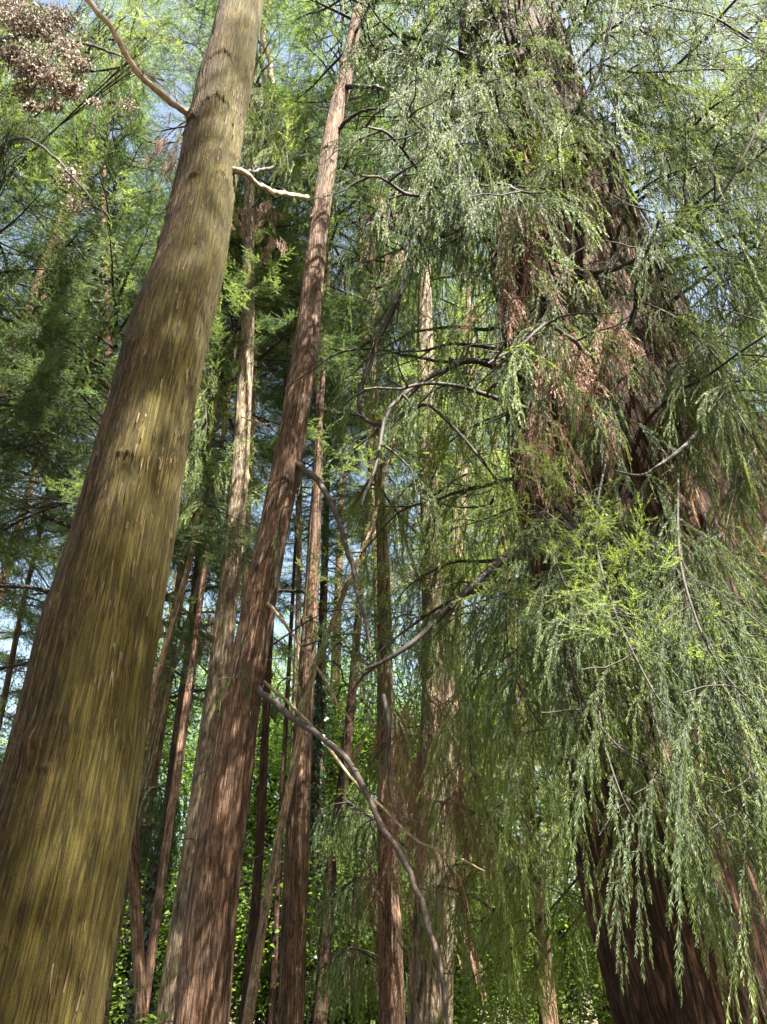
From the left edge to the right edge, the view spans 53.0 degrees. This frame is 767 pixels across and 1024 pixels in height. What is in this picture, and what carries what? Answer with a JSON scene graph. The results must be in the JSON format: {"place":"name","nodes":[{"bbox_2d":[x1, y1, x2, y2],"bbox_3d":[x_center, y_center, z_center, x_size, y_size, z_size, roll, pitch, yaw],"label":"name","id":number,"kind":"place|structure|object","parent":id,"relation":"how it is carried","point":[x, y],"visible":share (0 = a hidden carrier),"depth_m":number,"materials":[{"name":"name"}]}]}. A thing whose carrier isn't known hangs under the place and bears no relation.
{"place":"outdoors","nodes":[
{"label":"outdoors","id":0,"kind":"place"},
{"bbox_2d":[0,0,766,996],"label":"sky","id":1,"kind":"structure","parent":0,"point":[6,646],"materials":[{"name":"blue"}]},
{"bbox_2d":[229,996,597,1023],"bbox_3d":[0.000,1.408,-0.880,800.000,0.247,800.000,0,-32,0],"label":"ground","id":2,"kind":"structure","parent":0,"point":[595,1020],"depth_m":57.93,"materials":[{"name":"green plant"}]},
{"bbox_2d":[0,685,22,766],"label":"broadleaf tree","id":3,"kind":"object","parent":2,"relation":"on","point":[3,740],"visible":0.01,"depth_m":24.92,"materials":[{"name":"green plant"}]},
{"bbox_2d":[0,243,101,767],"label":"conifer tree","id":4,"kind":"object","parent":2,"relation":"on","point":[4,657],"visible":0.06,"depth_m":19.40,"materials":[{"name":"green plant"}]},
{"bbox_2d":[0,227,133,730],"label":"conifer tree","id":5,"kind":"object","parent":2,"relation":"on","point":[7,680],"visible":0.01,"depth_m":14.70,"materials":[{"name":"green plant"}]},
{"bbox_2d":[0,0,175,763],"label":"conifer tree","id":6,"kind":"object","parent":2,"relation":"on","point":[12,606],"visible":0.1,"depth_m":15.96,"materials":[{"name":"green plant"}]},
{"bbox_2d":[0,16,178,585],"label":"conifer tree","id":7,"kind":"object","parent":2,"relation":"on","point":[56,225],"visible":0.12,"depth_m":12.42,"materials":[{"name":"green plant"}]},
{"bbox_2d":[0,0,181,496],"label":"conifer tree","id":8,"kind":"object","parent":2,"relation":"on","point":[20,24],"visible":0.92,"depth_m":11.15,"materials":[{"name":"green plant"}]},
{"bbox_2d":[0,608,237,977],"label":"broadleaf tree","id":9,"kind":"object","parent":2,"relation":"on","point":[167,745],"visible":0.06,"depth_m":21.47,"materials":[{"name":"green plant"}]},
{"bbox_2d":[104,987,144,1023],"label":"sapling","id":10,"kind":"object","parent":2,"relation":"on","point":[130,991],"visible":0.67,"depth_m":6.63,"materials":[{"name":"green plant"}]},
{"bbox_2d":[0,58,267,1023],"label":"conifer tree","id":11,"kind":"object","parent":2,"relation":"on","point":[54,330],"visible":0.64,"depth_m":11.30,"materials":[{"name":"green plant"}]},
{"bbox_2d":[109,871,176,1023],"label":"shrub","id":12,"kind":"object","parent":2,"relation":"on","point":[125,921],"visible":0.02,"depth_m":12.50,"materials":[{"name":"green plant"}]},
{"bbox_2d":[116,984,169,1023],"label":"sapling","id":13,"kind":"object","parent":2,"relation":"on","point":[149,1020],"visible":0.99,"depth_m":6.07,"materials":[{"name":"green plant"}]},
{"bbox_2d":[0,0,301,733],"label":"conifer tree","id":14,"kind":"object","parent":2,"relation":"on","point":[186,69],"visible":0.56,"depth_m":13.52,"materials":[{"name":"green plant"}]},
{"bbox_2d":[0,259,316,1023],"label":"conifer tree","id":15,"kind":"object","parent":2,"relation":"on","point":[199,691],"visible":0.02,"depth_m":17.47,"materials":[{"name":"plant"}]},
{"bbox_2d":[144,1020,172,1023],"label":"sapling","id":16,"kind":"object","parent":2,"relation":"on","point":[157,1022],"visible":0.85,"depth_m":5.99,"materials":[{"name":"green plant"}]},
{"bbox_2d":[125,529,207,884],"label":"tree trunk","id":17,"kind":"object","parent":2,"relation":"on","point":[156,742],"visible":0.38,"depth_m":11.13,"materials":[{"name":"brown plant"}]},
{"bbox_2d":[59,226,276,1023],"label":"conifer tree","id":18,"kind":"object","parent":2,"relation":"on","point":[156,811],"visible":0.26,"depth_m":10.82,"materials":[{"name":"brown plant"}]},
{"bbox_2d":[130,664,233,988],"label":"broadleaf tree","id":19,"kind":"object","parent":2,"relation":"on","point":[181,791],"visible":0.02,"depth_m":31.11,"materials":[{"name":"green plant"}]},
{"bbox_2d":[108,817,265,1023],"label":"shrub","id":20,"kind":"object","parent":2,"relation":"on","point":[159,966],"visible":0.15,"depth_m":14.15,"materials":[{"name":"green plant"}]},
{"bbox_2d":[140,426,259,786],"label":"conifer tree","id":21,"kind":"object","parent":2,"relation":"on","point":[185,607],"depth_m":26.73,"materials":[{"name":"green plant"}]},
{"bbox_2d":[119,194,291,1023],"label":"conifer tree","id":22,"kind":"object","parent":2,"relation":"on","point":[147,902],"visible":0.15,"depth_m":12.85,"materials":[{"name":"brown plant"}]},
{"bbox_2d":[144,338,283,754],"bbox_3d":[-2.566,1.786,9.625,2.121,10.672,2.054,14,-35,-22],"label":"conifer tree","id":23,"kind":"object","parent":2,"relation":"on","point":[192,481],"visible":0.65,"depth_m":10.74,"materials":[{"name":"green plant"}]},
{"bbox_2d":[83,70,358,1012],"bbox_3d":[-2.903,-1.876,12.853,5.098,20.304,4.830,0,-32,0],"label":"conifer tree","id":24,"kind":"object","parent":2,"relation":"on","point":[279,290],"visible":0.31,"depth_m":13.11,"materials":[{"name":"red plant"}]},
{"bbox_2d":[0,0,447,1023],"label":"conifer tree","id":25,"kind":"object","parent":2,"relation":"on","point":[70,772],"visible":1,"depth_m":4.12,"materials":[{"name":"brown plant"}]},
{"bbox_2d":[134,0,362,1023],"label":"conifer tree","id":26,"kind":"object","parent":2,"relation":"on","point":[222,639],"visible":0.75,"depth_m":11.68,"materials":[{"name":"brown plant"}]},
{"bbox_2d":[153,606,362,1018],"bbox_3d":[-4.620,10.047,27.249,8.739,15.277,8.901,-14,-35,21],"label":"broadleaf tree","id":27,"kind":"object","parent":2,"relation":"on","point":[280,664],"visible":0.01,"depth_m":28.57,"materials":[{"name":"green plant"}]},
{"bbox_2d":[156,620,372,1023],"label":"broadleaf tree","id":28,"kind":"object","parent":2,"relation":"on","point":[254,797],"visible":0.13,"depth_m":22.66,"materials":[{"name":"green plant"}]},
{"bbox_2d":[209,181,341,607],"bbox_3d":[-2.330,0.015,12.960,3.048,17.210,2.600,0,-32,0],"label":"conifer tree","id":29,"kind":"object","parent":2,"relation":"on","point":[279,313],"visible":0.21,"depth_m":15.25,"materials":[{"name":"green plant"}]},
{"bbox_2d":[122,806,463,1023],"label":"shrub","id":30,"kind":"object","parent":2,"relation":"on","point":[242,912],"visible":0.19,"depth_m":13.77,"materials":[{"name":"green plant"}]},
{"bbox_2d":[225,156,384,1023],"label":"conifer tree","id":31,"kind":"object","parent":2,"relation":"on","point":[257,874],"visible":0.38,"depth_m":10.99,"materials":[{"name":"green plant"}]},
{"bbox_2d":[250,321,363,1023],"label":"conifer tree","id":32,"kind":"object","parent":2,"relation":"on","point":[332,532],"visible":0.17,"depth_m":16.62,"materials":[{"name":"brown plant"}]},
{"bbox_2d":[254,216,364,762],"bbox_3d":[-1.715,0.313,16.310,3.554,20.254,3.033,0,-32,0],"label":"conifer tree","id":33,"kind":"object","parent":2,"relation":"on","point":[299,578],"visible":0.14,"depth_m":16.78,"materials":[{"name":"brown plant"}]},
{"bbox_2d":[241,426,397,1023],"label":"dead tree","id":34,"kind":"object","parent":2,"relation":"on","point":[254,986],"visible":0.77,"depth_m":9.32,"materials":[{"name":"brown wood"}]},
{"bbox_2d":[172,0,483,1023],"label":"conifer tree","id":35,"kind":"object","parent":2,"relation":"on","point":[206,970],"visible":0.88,"depth_m":6.97,"materials":[{"name":"red plant"}]},
{"bbox_2d":[230,0,437,1023],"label":"conifer tree","id":36,"kind":"object","parent":2,"relation":"on","point":[290,965],"visible":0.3,"depth_m":15.29,"materials":[{"name":"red plant"}]},
{"bbox_2d":[273,320,399,1023],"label":"conifer tree","id":37,"kind":"object","parent":2,"relation":"on","point":[319,752],"visible":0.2,"depth_m":16.14,"materials":[{"name":"brown plant"}]},
{"bbox_2d":[273,317,404,1012],"bbox_3d":[-1.923,2.073,25.632,5.004,27.150,4.682,7,-33,-12],"label":"conifer tree","id":38,"kind":"object","parent":2,"relation":"on","point":[339,655],"visible":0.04,"depth_m":24.72,"materials":[{"name":"green plant"}]},
{"bbox_2d":[236,47,449,1023],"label":"conifer tree","id":39,"kind":"object","parent":2,"relation":"on","point":[299,1000],"visible":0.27,"depth_m":11.85,"materials":[{"name":"red plant"}]},
{"bbox_2d":[275,619,421,872],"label":"broadleaf tree","id":40,"kind":"object","parent":2,"relation":"on","point":[341,681],"depth_m":31.54,"materials":[{"name":"green plant"}]},
{"bbox_2d":[235,587,471,1022],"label":"broadleaf tree","id":41,"kind":"object","parent":2,"relation":"on","point":[351,787],"visible":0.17,"depth_m":20.34,"materials":[{"name":"green plant"}]},
{"bbox_2d":[256,217,456,1023],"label":"conifer tree","id":42,"kind":"object","parent":2,"relation":"on","point":[324,978],"visible":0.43,"depth_m":11.04,"materials":[{"name":"green plant"}]},
{"bbox_2d":[231,815,488,1023],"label":"shrub","id":43,"kind":"object","parent":2,"relation":"on","point":[347,1004],"visible":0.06,"depth_m":14.33,"materials":[{"name":"green plant"}]},
{"bbox_2d":[309,40,435,660],"bbox_3d":[-0.211,-3.320,17.001,3.838,27.150,4.418,12,-34,-18],"label":"conifer tree","id":44,"kind":"object","parent":2,"relation":"on","point":[382,301],"visible":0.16,"depth_m":16.70,"materials":[{"name":"green plant"}]},
{"bbox_2d":[281,31,538,1023],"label":"conifer tree","id":45,"kind":"object","parent":2,"relation":"on","point":[389,981],"visible":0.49,"depth_m":8.93,"materials":[{"name":"green plant"}]},
{"bbox_2d":[325,658,495,963],"bbox_3d":[0.673,10.478,24.835,7.493,13.695,9.381,0,-32,0],"label":"broadleaf tree","id":46,"kind":"object","parent":2,"relation":"on","point":[404,701],"visible":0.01,"depth_m":25.81,"materials":[{"name":"green plant"}]},
{"bbox_2d":[305,268,519,1022],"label":"conifer tree","id":47,"kind":"object","parent":2,"relation":"on","point":[388,477],"visible":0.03,"depth_m":20.88,"materials":[{"name":"green plant"}]},
{"bbox_2d":[295,252,558,1023],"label":"conifer tree","id":48,"kind":"object","parent":2,"relation":"on","point":[457,318],"visible":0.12,"depth_m":15.02,"materials":[{"name":"green plant"}]},
{"bbox_2d":[378,98,503,1023],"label":"conifer tree","id":49,"kind":"object","parent":2,"relation":"on","point":[451,693],"visible":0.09,"depth_m":13.16,"materials":[{"name":"brown plant"}]},
{"bbox_2d":[392,464,495,682],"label":"conifer tree","id":50,"kind":"object","parent":2,"relation":"on","point":[421,606],"visible":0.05,"depth_m":27.55,"materials":[{"name":"green plant"}]},
{"bbox_2d":[330,861,559,1023],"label":"shrub","id":51,"kind":"object","parent":2,"relation":"on","point":[458,981],"visible":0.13,"depth_m":12.97,"materials":[{"name":"green plant"}]},
{"bbox_2d":[309,413,612,1023],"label":"conifer tree","id":52,"kind":"object","parent":2,"relation":"on","point":[556,827],"visible":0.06,"depth_m":13.21,"materials":[{"name":"green plant"}]},
{"bbox_2d":[330,1,605,1023],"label":"conifer tree","id":53,"kind":"object","parent":2,"relation":"on","point":[426,985],"visible":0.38,"depth_m":10.18,"materials":[{"name":"green plant"}]},
{"bbox_2d":[356,659,591,1023],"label":"broadleaf tree","id":54,"kind":"object","parent":2,"relation":"on","point":[415,750],"visible":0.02,"depth_m":20.95,"materials":[{"name":"green plant"}]},
{"bbox_2d":[395,652,565,1023],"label":"broadleaf tree","id":55,"kind":"object","parent":2,"relation":"on","point":[482,823],"visible":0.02,"depth_m":29.78,"materials":[{"name":"green plant"}]},
{"bbox_2d":[284,0,766,1023],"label":"giant conifer","id":56,"kind":"object","parent":2,"relation":"on","point":[636,430],"visible":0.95,"depth_m":5.72,"materials":[{"name":"green plant"}]},
{"bbox_2d":[455,839,612,1023],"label":"shrub","id":57,"kind":"object","parent":2,"relation":"on","point":[561,928],"visible":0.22,"depth_m":14.63,"materials":[{"name":"green plant"}]},
{"bbox_2d":[472,660,604,1023],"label":"broadleaf tree","id":58,"kind":"object","parent":2,"relation":"on","point":[597,1002],"visible":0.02,"depth_m":19.64,"materials":[{"name":"green plant"}]},
{"bbox_2d":[540,812,613,1023],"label":"shrub","id":59,"kind":"object","parent":2,"relation":"on","point":[602,1018],"visible":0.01,"depth_m":14.29,"materials":[{"name":"green plant"}]},
{"bbox_2d":[548,0,766,418],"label":"weeping conifer","id":60,"kind":"object","parent":2,"relation":"on","point":[758,24],"visible":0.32,"depth_m":9.94,"materials":[{"name":"green plant"}]}
]}

